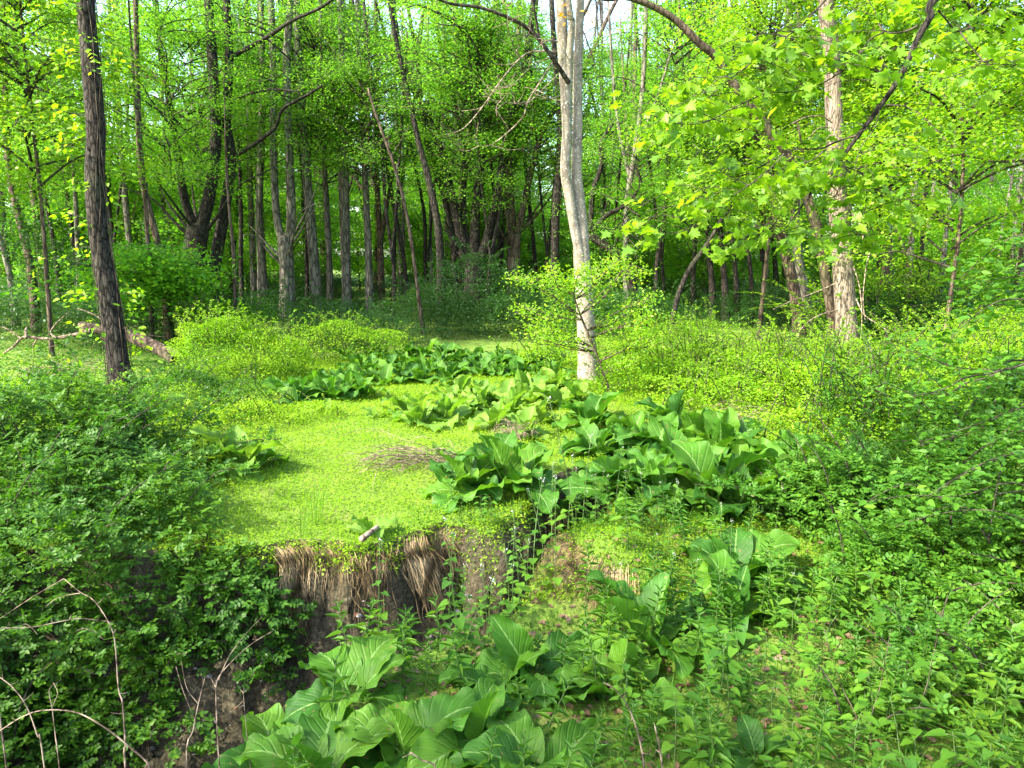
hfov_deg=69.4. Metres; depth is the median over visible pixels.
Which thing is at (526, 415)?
skunk cabbage
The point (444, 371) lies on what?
skunk cabbage
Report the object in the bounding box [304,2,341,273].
slender tree
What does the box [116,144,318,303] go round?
wood sapling
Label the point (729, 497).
lance forb
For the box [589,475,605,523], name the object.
garlic mustard
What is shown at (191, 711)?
dead cane
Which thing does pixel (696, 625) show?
lance forb
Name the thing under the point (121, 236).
wood sapling
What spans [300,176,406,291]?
wood sapling
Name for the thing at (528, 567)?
garlic mustard
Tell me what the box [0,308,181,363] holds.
fallen log
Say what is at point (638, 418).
skunk cabbage
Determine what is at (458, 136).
slender tree
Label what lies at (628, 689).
round leaf seedling
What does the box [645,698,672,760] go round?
lance forb
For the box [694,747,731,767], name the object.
round leaf seedling
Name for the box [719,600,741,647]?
lance forb
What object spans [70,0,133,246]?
slim maple
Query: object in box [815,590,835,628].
round leaf seedling
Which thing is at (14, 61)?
young maple
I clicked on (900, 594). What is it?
lance forb
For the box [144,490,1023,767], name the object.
fallen leaves
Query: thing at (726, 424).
skunk cabbage
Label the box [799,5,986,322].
broad brown tree
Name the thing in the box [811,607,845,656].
round leaf seedling
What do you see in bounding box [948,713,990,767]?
round leaf seedling
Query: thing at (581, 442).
skunk cabbage
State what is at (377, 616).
lance forb
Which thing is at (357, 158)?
slender tree
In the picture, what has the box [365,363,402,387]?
skunk cabbage
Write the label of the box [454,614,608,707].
skunk cabbage
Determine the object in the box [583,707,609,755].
lance forb
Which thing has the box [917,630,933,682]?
lance forb
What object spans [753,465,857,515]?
skunk cabbage
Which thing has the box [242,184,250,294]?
slender tree
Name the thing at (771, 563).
lance forb
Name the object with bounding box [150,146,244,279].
wood sapling
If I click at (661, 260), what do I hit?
slim maple
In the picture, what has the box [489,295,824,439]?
edge bramble
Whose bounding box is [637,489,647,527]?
garlic mustard
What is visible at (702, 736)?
lance forb
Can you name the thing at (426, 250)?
slim maple
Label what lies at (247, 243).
wood sapling
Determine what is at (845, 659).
lance forb
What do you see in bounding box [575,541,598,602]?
lance forb
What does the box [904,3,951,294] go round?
slender tree
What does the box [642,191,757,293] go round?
wood sapling
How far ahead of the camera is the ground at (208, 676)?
4.59 m
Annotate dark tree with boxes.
[18,0,163,400]
[613,2,868,324]
[628,2,862,324]
[631,2,803,320]
[642,0,877,320]
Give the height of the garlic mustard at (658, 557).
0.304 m
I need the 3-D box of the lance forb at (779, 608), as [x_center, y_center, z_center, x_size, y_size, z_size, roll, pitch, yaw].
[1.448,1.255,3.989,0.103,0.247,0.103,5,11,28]
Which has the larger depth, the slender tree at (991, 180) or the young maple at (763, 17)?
the slender tree at (991, 180)
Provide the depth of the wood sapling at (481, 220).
29.06 m
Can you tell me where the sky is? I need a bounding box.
[1,0,1023,258]
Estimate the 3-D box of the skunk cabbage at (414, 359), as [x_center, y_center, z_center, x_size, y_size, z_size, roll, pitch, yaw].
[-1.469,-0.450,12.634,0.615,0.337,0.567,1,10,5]
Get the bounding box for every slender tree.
[0,0,209,333]
[0,2,151,311]
[0,23,115,325]
[0,172,10,263]
[1,0,276,341]
[4,0,119,267]
[13,6,45,308]
[14,0,224,318]
[37,0,131,300]
[38,1,65,298]
[45,0,84,290]
[83,0,171,240]
[85,2,255,254]
[98,0,277,213]
[107,0,182,247]
[121,0,144,301]
[164,54,283,296]
[176,0,282,187]
[187,0,283,264]
[189,1,208,209]
[195,0,241,243]
[195,17,243,278]
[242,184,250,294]
[249,1,285,278]
[265,0,390,297]
[268,13,417,301]
[277,0,351,294]
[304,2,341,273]
[314,0,360,197]
[330,13,399,190]
[334,0,366,219]
[344,0,424,310]
[351,0,410,211]
[357,21,374,287]
[360,23,421,302]
[382,6,499,195]
[383,46,547,182]
[389,0,628,219]
[389,6,427,250]
[396,0,562,303]
[400,0,471,310]
[406,0,498,199]
[420,8,474,287]
[442,0,481,293]
[453,0,591,172]
[460,3,484,226]
[512,31,605,287]
[522,0,537,275]
[533,0,653,175]
[572,2,671,183]
[583,0,703,286]
[584,0,630,297]
[589,6,702,160]
[595,0,639,165]
[615,2,672,264]
[669,0,705,288]
[685,0,714,310]
[739,2,766,304]
[766,5,811,297]
[781,7,824,309]
[807,85,919,188]
[824,2,868,236]
[851,0,988,278]
[896,3,1020,205]
[897,4,1022,272]
[899,5,956,291]
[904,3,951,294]
[920,4,984,299]
[934,3,1001,296]
[944,116,1023,280]
[960,49,999,254]
[971,148,1023,281]
[980,0,1016,285]
[987,1,1023,259]
[1003,144,1022,222]
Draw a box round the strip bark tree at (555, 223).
[492,0,674,309]
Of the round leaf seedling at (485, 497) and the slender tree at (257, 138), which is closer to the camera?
the round leaf seedling at (485, 497)
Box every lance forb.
[279,732,306,766]
[281,751,309,767]
[312,653,352,711]
[324,599,358,656]
[355,597,383,637]
[369,604,391,632]
[389,604,419,668]
[390,618,405,646]
[391,619,415,685]
[402,611,422,652]
[417,640,438,686]
[420,627,434,645]
[425,593,448,648]
[436,621,474,689]
[473,726,502,767]
[509,675,532,711]
[512,730,537,767]
[532,632,550,671]
[534,675,579,741]
[548,638,576,674]
[552,736,584,767]
[570,637,593,674]
[574,616,610,685]
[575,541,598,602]
[578,602,598,638]
[579,735,607,767]
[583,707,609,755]
[585,573,617,620]
[590,572,611,629]
[592,584,614,629]
[592,603,623,667]
[606,701,640,767]
[611,634,636,694]
[615,461,635,498]
[617,488,637,529]
[617,698,645,747]
[628,489,645,523]
[629,652,655,692]
[633,463,651,501]
[634,683,670,754]
[640,547,662,586]
[640,582,667,650]
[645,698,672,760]
[655,480,674,516]
[661,554,681,586]
[663,494,683,533]
[665,572,689,636]
[669,685,713,749]
[670,502,693,550]
[672,489,690,534]
[672,699,695,762]
[676,559,703,605]
[678,714,713,767]
[684,608,714,669]
[689,697,735,767]
[693,662,723,728]
[702,631,727,694]
[703,585,732,631]
[703,706,731,747]
[704,507,725,538]
[706,568,737,618]
[708,717,739,767]
[711,630,727,673]
[714,570,732,610]
[718,534,729,545]
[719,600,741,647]
[724,494,735,515]
[731,668,753,717]
[734,657,765,716]
[740,509,761,531]
[746,502,755,527]
[751,536,774,570]
[751,576,772,624]
[753,568,774,621]
[756,557,784,624]
[765,609,786,637]
[766,506,778,528]
[771,549,798,608]
[771,595,788,635]
[773,592,788,620]
[776,559,794,603]
[779,728,814,767]
[796,567,820,616]
[796,704,844,767]
[812,700,834,748]
[815,560,844,622]
[834,561,853,612]
[834,635,869,688]
[835,720,869,767]
[838,590,860,619]
[841,547,870,614]
[844,630,871,686]
[870,646,912,740]
[870,659,914,730]
[872,758,884,767]
[879,580,918,645]
[887,604,916,660]
[912,597,947,651]
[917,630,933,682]
[950,596,989,662]
[950,697,982,743]
[972,754,985,767]
[983,675,1023,748]
[987,723,1023,767]
[996,629,1023,703]
[1012,737,1023,764]
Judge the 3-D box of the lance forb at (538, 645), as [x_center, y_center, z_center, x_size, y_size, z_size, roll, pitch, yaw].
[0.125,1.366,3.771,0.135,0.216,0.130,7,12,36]
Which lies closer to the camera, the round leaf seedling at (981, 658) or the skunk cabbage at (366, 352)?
the round leaf seedling at (981, 658)
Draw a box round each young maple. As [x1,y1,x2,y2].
[0,0,73,217]
[0,0,212,355]
[0,0,249,339]
[602,0,939,340]
[665,0,1023,335]
[767,0,1023,338]
[813,0,1023,227]
[880,0,1023,288]
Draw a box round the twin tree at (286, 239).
[144,0,463,318]
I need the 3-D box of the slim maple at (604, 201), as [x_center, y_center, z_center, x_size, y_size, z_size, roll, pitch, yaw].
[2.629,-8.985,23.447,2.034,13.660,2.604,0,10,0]
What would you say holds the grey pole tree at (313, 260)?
on the ground at (320, 626)
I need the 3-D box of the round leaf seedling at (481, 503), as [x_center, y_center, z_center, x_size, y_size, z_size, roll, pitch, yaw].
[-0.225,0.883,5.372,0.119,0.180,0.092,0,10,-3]
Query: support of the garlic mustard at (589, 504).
on the ground at (320, 626)
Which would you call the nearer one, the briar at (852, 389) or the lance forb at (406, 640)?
the lance forb at (406, 640)
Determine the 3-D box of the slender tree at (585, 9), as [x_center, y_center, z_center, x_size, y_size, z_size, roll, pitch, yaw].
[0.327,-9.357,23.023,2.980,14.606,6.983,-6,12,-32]
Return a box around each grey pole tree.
[221,0,435,316]
[236,0,422,313]
[255,0,451,315]
[260,0,487,315]
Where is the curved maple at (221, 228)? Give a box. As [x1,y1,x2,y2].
[67,0,367,301]
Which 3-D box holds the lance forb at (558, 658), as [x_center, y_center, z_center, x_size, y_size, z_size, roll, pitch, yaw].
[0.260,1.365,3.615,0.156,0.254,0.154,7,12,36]
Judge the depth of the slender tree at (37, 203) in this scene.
25.07 m
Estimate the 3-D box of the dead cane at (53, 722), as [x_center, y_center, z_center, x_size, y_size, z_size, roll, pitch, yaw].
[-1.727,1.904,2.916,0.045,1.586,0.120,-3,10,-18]
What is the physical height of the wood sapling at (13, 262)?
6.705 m
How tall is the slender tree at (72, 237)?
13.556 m
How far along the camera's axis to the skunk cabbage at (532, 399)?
9.23 m
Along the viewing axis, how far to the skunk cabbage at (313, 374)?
10.39 m
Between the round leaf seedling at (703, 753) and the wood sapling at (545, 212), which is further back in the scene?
the wood sapling at (545, 212)
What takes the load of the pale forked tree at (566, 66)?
on the ground at (320, 626)
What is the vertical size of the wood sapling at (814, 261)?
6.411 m
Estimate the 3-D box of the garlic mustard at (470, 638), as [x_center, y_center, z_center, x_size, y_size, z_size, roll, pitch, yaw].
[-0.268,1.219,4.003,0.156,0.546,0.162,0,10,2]
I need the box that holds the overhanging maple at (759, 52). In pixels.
[601,0,1023,265]
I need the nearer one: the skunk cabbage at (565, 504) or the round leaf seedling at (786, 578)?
the round leaf seedling at (786, 578)
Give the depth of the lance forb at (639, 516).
5.14 m
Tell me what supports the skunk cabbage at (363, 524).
on the ground at (320, 626)
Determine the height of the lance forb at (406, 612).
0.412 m
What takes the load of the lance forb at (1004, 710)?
on the ground at (320, 626)
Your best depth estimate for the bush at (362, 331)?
13.38 m
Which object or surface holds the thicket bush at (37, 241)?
on the ground at (320, 626)
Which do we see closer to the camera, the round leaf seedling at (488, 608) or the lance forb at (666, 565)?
the lance forb at (666, 565)
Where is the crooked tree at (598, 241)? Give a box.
[535,10,777,332]
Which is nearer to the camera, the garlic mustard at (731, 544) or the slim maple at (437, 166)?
the garlic mustard at (731, 544)
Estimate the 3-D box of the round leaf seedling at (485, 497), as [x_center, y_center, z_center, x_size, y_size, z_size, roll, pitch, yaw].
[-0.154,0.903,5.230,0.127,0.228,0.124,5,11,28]
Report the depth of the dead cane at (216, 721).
3.08 m
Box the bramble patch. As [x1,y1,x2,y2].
[0,345,243,466]
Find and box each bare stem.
[824,630,858,761]
[870,629,890,757]
[915,629,938,752]
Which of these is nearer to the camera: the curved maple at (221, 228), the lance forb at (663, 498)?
the lance forb at (663, 498)
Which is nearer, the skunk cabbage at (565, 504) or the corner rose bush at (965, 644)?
the corner rose bush at (965, 644)
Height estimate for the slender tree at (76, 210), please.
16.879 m
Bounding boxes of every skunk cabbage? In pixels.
[183,424,289,484]
[201,703,295,767]
[231,707,407,767]
[261,375,299,394]
[274,375,323,406]
[280,633,414,724]
[296,374,339,393]
[300,368,337,383]
[301,375,351,402]
[317,398,342,411]
[323,368,365,391]
[327,367,364,379]
[328,345,363,359]
[333,686,478,767]
[334,353,368,368]
[334,358,364,370]
[343,370,389,397]
[344,515,399,537]
[346,362,366,380]
[357,345,385,360]
[358,362,378,374]
[360,353,378,367]
[362,367,387,384]
[362,406,383,417]
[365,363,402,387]
[367,339,396,356]
[371,351,403,363]
[372,353,402,374]
[380,391,435,416]
[386,342,420,357]
[387,677,535,767]
[388,351,410,363]
[389,393,447,431]
[392,361,406,371]
[392,363,417,380]
[401,363,441,384]
[406,348,435,363]
[410,338,437,357]
[416,355,435,367]
[418,451,506,514]
[426,341,461,353]
[426,347,462,361]
[426,360,471,381]
[426,382,474,401]
[426,441,457,457]
[428,357,451,368]
[428,386,477,428]
[433,373,472,393]
[435,393,488,417]
[437,643,559,700]
[442,361,473,377]
[445,355,477,366]
[447,350,468,361]
[448,343,466,353]
[453,430,546,466]
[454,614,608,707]
[457,437,567,513]
[459,347,493,361]
[461,709,599,767]
[462,345,495,358]
[465,353,485,367]
[466,379,498,394]
[466,396,513,432]
[468,356,496,376]
[469,384,504,410]
[472,377,528,405]
[476,351,512,366]
[477,386,526,413]
[480,362,510,375]
[492,352,504,363]
[493,341,507,355]
[494,351,534,364]
[494,369,549,398]
[496,356,534,377]
[500,404,554,443]
[505,396,560,423]
[506,348,536,361]
[513,363,541,374]
[515,380,557,404]
[520,350,549,366]
[533,386,588,407]
[537,349,562,360]
[537,354,563,369]
[537,358,576,378]
[539,345,565,357]
[540,366,576,388]
[549,497,602,536]
[552,389,625,428]
[554,635,696,729]
[555,452,687,509]
[558,421,636,456]
[559,379,601,409]
[572,459,609,505]
[587,569,721,680]
[589,448,716,517]
[599,411,643,448]
[605,414,712,448]
[607,443,672,459]
[634,389,701,418]
[647,420,702,460]
[652,356,712,380]
[657,407,735,446]
[658,439,777,517]
[667,446,728,470]
[676,546,801,649]
[679,407,766,454]
[681,526,806,594]
[686,451,800,526]
[706,714,799,767]
[710,436,785,468]
[718,454,815,502]
[721,363,774,393]
[729,429,835,461]
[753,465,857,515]
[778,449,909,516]
[806,440,913,493]
[837,595,923,650]
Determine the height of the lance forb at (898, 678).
0.412 m
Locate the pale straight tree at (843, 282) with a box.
[773,0,889,362]
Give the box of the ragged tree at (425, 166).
[324,0,604,325]
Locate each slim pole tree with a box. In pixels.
[108,0,357,308]
[144,0,349,311]
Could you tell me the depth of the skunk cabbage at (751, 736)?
3.10 m
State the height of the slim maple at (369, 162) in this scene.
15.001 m
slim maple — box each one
[0,26,154,309]
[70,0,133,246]
[107,2,125,224]
[112,0,207,313]
[163,5,328,300]
[220,0,244,302]
[259,0,503,320]
[291,0,315,310]
[351,0,408,316]
[374,0,589,293]
[390,1,425,309]
[394,0,448,308]
[405,0,521,318]
[416,0,642,314]
[435,3,527,319]
[482,0,538,314]
[503,0,539,305]
[583,4,632,308]
[633,2,685,312]
[654,1,696,321]
[667,0,870,321]
[669,0,720,317]
[730,0,778,312]
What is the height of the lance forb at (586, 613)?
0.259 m
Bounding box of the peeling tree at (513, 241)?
[371,0,649,318]
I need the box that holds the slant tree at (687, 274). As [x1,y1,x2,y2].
[538,80,775,335]
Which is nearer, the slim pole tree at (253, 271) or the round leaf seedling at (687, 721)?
the round leaf seedling at (687, 721)
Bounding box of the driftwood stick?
[359,525,378,541]
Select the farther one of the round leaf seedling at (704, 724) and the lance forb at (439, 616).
the lance forb at (439, 616)
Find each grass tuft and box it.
[288,503,314,537]
[301,454,329,524]
[805,700,1014,767]
[859,681,1023,767]
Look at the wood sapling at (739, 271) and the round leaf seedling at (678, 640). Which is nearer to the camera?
the round leaf seedling at (678, 640)
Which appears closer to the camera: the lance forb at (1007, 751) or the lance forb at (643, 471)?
the lance forb at (1007, 751)
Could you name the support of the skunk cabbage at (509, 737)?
on the ground at (320, 626)
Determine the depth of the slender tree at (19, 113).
27.86 m
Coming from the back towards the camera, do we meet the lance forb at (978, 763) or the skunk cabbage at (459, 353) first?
the skunk cabbage at (459, 353)
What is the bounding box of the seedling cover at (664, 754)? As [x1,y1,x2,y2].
[0,330,1023,767]
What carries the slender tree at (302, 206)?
on the ground at (320, 626)
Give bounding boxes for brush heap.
[322,428,478,487]
[478,415,538,439]
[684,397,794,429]
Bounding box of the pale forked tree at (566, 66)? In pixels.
[438,0,601,380]
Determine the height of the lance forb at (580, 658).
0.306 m
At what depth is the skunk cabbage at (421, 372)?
11.25 m
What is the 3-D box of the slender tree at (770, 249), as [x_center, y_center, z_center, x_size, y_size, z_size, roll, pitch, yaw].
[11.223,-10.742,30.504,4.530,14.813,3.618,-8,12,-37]
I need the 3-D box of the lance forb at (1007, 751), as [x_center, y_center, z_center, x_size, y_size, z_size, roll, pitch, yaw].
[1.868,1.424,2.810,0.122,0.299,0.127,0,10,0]
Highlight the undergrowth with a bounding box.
[0,262,1023,354]
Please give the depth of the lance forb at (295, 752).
2.83 m
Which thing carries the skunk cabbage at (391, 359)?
on the ground at (320, 626)
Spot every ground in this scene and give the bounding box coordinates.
[0,262,1023,767]
[16,563,539,767]
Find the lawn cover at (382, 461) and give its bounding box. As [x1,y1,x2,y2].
[0,351,1023,612]
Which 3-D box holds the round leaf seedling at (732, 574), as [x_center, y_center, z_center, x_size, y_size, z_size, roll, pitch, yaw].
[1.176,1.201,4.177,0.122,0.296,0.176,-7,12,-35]
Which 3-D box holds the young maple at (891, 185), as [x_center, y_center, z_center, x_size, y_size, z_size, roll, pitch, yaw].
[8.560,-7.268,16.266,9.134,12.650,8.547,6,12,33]
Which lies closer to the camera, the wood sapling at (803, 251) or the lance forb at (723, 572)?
the lance forb at (723, 572)
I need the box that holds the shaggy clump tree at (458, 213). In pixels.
[307,0,632,320]
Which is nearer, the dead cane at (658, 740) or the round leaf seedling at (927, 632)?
the dead cane at (658, 740)
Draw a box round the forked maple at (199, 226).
[1,0,330,325]
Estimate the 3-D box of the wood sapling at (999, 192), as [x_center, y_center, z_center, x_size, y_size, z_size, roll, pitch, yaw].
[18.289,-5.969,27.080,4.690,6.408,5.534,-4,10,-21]
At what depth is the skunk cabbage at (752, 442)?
6.48 m
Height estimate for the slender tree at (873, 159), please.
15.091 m
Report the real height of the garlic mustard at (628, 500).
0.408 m
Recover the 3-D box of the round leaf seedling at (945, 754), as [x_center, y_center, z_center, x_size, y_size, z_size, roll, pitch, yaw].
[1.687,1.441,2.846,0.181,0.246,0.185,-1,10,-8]
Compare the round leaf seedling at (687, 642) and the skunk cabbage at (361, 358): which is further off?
the skunk cabbage at (361, 358)
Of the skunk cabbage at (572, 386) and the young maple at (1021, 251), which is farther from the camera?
the young maple at (1021, 251)
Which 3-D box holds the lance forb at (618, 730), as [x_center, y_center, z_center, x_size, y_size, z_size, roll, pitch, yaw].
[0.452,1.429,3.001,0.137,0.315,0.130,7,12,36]
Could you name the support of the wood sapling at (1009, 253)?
on the ground at (320, 626)
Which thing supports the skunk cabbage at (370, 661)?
on the ground at (320, 626)
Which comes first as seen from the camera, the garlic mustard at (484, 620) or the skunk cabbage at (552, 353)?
the garlic mustard at (484, 620)
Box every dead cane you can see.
[0,578,126,767]
[0,614,112,767]
[0,670,44,767]
[0,709,150,767]
[49,680,60,767]
[176,661,205,767]
[210,620,272,767]
[237,689,251,767]
[404,752,435,767]
[603,682,651,767]
[654,724,662,767]
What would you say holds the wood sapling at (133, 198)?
on the ground at (320, 626)
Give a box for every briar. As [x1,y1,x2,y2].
[628,310,766,388]
[699,313,843,403]
[747,306,902,426]
[786,326,1009,457]
[826,297,1023,413]
[834,301,1023,435]
[912,290,1023,348]
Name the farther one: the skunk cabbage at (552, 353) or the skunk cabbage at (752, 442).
the skunk cabbage at (552, 353)
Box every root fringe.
[271,537,366,642]
[337,543,412,618]
[357,546,387,628]
[397,525,479,635]
[528,532,638,617]
[540,507,568,551]
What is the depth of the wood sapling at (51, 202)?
30.81 m
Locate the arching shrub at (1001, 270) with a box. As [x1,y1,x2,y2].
[847,214,1023,541]
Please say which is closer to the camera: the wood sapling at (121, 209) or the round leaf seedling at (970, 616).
the round leaf seedling at (970, 616)
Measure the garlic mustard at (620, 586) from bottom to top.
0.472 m
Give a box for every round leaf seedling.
[445,473,461,497]
[449,568,462,589]
[450,585,462,607]
[453,496,467,513]
[469,602,482,630]
[473,494,487,517]
[475,503,487,526]
[477,597,495,616]
[480,496,498,516]
[602,609,630,639]
[609,515,642,548]
[609,675,634,717]
[610,629,636,640]
[611,634,643,679]
[612,608,644,641]
[612,663,641,705]
[614,757,642,765]
[627,692,660,731]
[629,568,649,596]
[634,635,649,663]
[642,684,673,716]
[653,623,673,641]
[656,691,704,766]
[668,628,693,658]
[678,616,697,640]
[678,706,707,761]
[683,733,731,767]
[684,620,709,667]
[686,710,733,760]
[692,571,720,611]
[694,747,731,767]
[700,647,744,714]
[700,648,736,699]
[701,624,739,683]
[710,673,742,723]
[712,562,739,593]
[712,571,737,614]
[717,628,755,685]
[746,632,780,680]
[756,551,778,584]
[756,671,789,726]
[758,755,772,767]
[766,563,790,598]
[768,714,808,761]
[771,570,791,597]
[772,584,817,642]
[775,563,803,608]
[775,748,808,766]
[794,647,840,710]
[795,622,814,646]
[796,627,820,668]
[797,602,825,636]
[798,702,845,763]
[807,688,829,744]
[809,582,837,624]
[809,670,836,703]
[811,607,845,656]
[813,550,827,586]
[814,567,853,631]
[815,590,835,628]
[826,566,845,598]
[833,647,857,673]
[836,700,881,754]
[840,612,859,639]
[842,640,865,681]
[851,671,890,733]
[852,691,887,740]
[853,571,887,630]
[855,659,890,699]
[862,571,881,598]
[869,740,907,767]
[871,691,924,763]
[878,576,895,604]
[881,753,920,767]
[883,664,924,725]
[885,680,929,740]
[900,702,934,755]
[901,568,930,601]
[910,621,943,658]
[910,657,952,716]
[922,728,985,767]
[935,663,967,717]
[948,596,983,632]
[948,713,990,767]
[959,656,1003,686]
[961,659,1007,729]
[967,734,1016,767]
[977,666,1023,735]
[982,724,1017,766]
[994,744,1022,767]
[1009,585,1023,613]
[1013,728,1023,761]
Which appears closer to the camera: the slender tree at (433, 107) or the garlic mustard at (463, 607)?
the garlic mustard at (463, 607)
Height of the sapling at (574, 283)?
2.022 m
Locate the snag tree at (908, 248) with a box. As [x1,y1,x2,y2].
[894,153,959,324]
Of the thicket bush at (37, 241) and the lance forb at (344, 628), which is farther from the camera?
the thicket bush at (37, 241)
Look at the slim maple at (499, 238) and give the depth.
22.96 m
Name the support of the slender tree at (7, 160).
on the ground at (320, 626)
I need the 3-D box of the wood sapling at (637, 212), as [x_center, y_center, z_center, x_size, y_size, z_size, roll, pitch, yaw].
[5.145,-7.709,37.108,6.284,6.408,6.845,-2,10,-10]
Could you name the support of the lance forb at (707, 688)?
on the ground at (320, 626)
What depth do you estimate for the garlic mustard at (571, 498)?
4.89 m
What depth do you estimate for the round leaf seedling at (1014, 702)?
3.10 m
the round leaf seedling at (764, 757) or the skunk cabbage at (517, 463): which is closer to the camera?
the round leaf seedling at (764, 757)
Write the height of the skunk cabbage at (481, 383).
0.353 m
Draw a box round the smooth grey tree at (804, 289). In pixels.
[712,0,952,327]
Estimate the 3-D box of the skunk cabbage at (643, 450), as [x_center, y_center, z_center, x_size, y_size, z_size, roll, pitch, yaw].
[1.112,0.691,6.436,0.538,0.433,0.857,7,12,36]
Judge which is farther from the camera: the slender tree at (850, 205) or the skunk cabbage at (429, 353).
the slender tree at (850, 205)
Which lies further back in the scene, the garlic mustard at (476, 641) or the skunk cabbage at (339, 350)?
the skunk cabbage at (339, 350)
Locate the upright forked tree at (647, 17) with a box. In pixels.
[540,0,821,325]
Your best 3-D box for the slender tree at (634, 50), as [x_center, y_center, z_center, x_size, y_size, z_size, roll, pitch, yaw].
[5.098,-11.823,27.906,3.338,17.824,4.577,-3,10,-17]
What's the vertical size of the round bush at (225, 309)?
5.858 m
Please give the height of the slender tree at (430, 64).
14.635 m
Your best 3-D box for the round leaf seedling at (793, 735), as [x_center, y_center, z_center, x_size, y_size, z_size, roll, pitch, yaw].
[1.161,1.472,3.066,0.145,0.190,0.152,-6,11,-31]
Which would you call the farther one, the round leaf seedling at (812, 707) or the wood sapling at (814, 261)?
the wood sapling at (814, 261)
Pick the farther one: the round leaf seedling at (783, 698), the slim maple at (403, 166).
the slim maple at (403, 166)
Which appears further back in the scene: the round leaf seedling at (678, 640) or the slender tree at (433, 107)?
the slender tree at (433, 107)
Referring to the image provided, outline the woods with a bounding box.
[0,0,1023,286]
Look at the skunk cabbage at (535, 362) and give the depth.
12.06 m
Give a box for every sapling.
[0,129,170,304]
[0,144,95,296]
[0,152,88,295]
[0,172,57,285]
[0,217,20,287]
[2,149,108,280]
[12,188,154,291]
[23,109,222,286]
[62,134,238,275]
[63,160,179,288]
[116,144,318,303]
[149,163,247,263]
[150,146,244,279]
[208,154,325,292]
[224,134,375,289]
[243,154,361,285]
[300,15,425,333]
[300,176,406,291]
[331,110,488,286]
[337,174,450,290]
[359,183,449,295]
[406,153,568,281]
[407,160,550,283]
[433,170,567,284]
[469,169,549,277]
[498,252,682,392]
[514,140,587,277]
[517,134,659,285]
[518,153,599,277]
[536,123,689,307]
[538,151,651,291]
[543,158,653,279]
[565,152,726,286]
[573,185,652,272]
[622,166,684,284]
[636,162,771,310]
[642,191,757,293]
[645,156,803,296]
[665,183,792,301]
[734,115,919,300]
[738,206,803,280]
[747,207,855,288]
[778,177,938,282]
[852,200,939,288]
[853,161,952,285]
[867,147,1008,278]
[894,151,1021,283]
[930,165,1021,262]
[930,177,1023,278]
[945,174,1017,270]
[978,226,1023,280]
[980,177,1023,246]
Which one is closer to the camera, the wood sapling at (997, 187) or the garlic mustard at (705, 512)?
the garlic mustard at (705, 512)
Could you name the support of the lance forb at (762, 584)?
on the ground at (320, 626)
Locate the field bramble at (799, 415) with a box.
[685,289,1023,470]
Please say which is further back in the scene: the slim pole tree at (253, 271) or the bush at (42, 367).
the slim pole tree at (253, 271)
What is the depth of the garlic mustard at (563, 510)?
5.16 m
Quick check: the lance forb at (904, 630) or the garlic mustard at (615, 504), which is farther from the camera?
the garlic mustard at (615, 504)
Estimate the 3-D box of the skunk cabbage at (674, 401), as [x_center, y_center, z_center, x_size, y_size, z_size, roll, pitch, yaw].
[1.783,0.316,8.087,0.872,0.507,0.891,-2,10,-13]
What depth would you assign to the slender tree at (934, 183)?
31.12 m
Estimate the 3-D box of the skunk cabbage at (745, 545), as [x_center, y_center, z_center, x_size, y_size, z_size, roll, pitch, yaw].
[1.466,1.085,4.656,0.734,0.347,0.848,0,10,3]
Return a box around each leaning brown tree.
[602,0,978,342]
[677,0,868,334]
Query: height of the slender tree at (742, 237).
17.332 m
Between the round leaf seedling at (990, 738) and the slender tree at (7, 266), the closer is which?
the round leaf seedling at (990, 738)
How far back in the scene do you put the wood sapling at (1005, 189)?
40.28 m
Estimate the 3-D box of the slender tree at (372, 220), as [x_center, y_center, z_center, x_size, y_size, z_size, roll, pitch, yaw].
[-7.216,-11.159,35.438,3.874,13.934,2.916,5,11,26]
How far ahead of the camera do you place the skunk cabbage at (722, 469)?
5.84 m
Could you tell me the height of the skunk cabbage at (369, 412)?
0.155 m
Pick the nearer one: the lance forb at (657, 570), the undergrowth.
the lance forb at (657, 570)
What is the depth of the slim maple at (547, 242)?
20.99 m
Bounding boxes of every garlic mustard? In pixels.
[366,536,389,633]
[437,529,464,650]
[438,514,475,652]
[452,579,496,663]
[454,563,475,649]
[460,585,470,640]
[466,593,478,644]
[476,561,491,639]
[482,577,496,636]
[485,563,513,645]
[496,525,526,620]
[503,548,517,613]
[506,509,532,604]
[515,538,532,603]
[517,547,532,601]
[519,476,552,580]
[527,489,552,562]
[540,461,562,549]
[541,471,566,590]
[547,395,588,530]
[557,454,576,531]
[568,469,581,524]
[573,435,597,523]
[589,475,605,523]
[590,473,600,527]
[592,471,604,520]
[602,475,613,518]
[607,446,623,529]
[616,561,627,632]
[619,470,632,523]
[634,472,649,530]
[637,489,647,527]
[651,482,660,526]
[652,537,663,578]
[659,481,678,558]
[664,550,675,628]
[680,558,700,626]
[697,473,710,517]
[712,501,724,535]
[726,519,737,558]
[768,486,783,530]
[771,571,794,616]
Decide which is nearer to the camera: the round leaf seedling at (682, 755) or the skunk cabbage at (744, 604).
the round leaf seedling at (682, 755)
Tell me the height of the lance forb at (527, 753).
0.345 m
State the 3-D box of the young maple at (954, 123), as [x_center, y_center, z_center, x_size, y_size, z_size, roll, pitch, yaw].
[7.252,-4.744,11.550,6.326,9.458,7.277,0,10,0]
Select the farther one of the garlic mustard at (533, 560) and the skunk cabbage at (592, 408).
the skunk cabbage at (592, 408)
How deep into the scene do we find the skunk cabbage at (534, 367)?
11.26 m
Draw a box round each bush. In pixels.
[0,159,229,348]
[0,330,317,767]
[0,352,106,376]
[94,356,292,423]
[163,297,329,381]
[164,72,304,338]
[193,389,352,432]
[280,307,426,364]
[381,232,573,327]
[695,332,1023,637]
[735,228,1023,345]
[754,567,1023,753]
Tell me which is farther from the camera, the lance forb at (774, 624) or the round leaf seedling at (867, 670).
the lance forb at (774, 624)

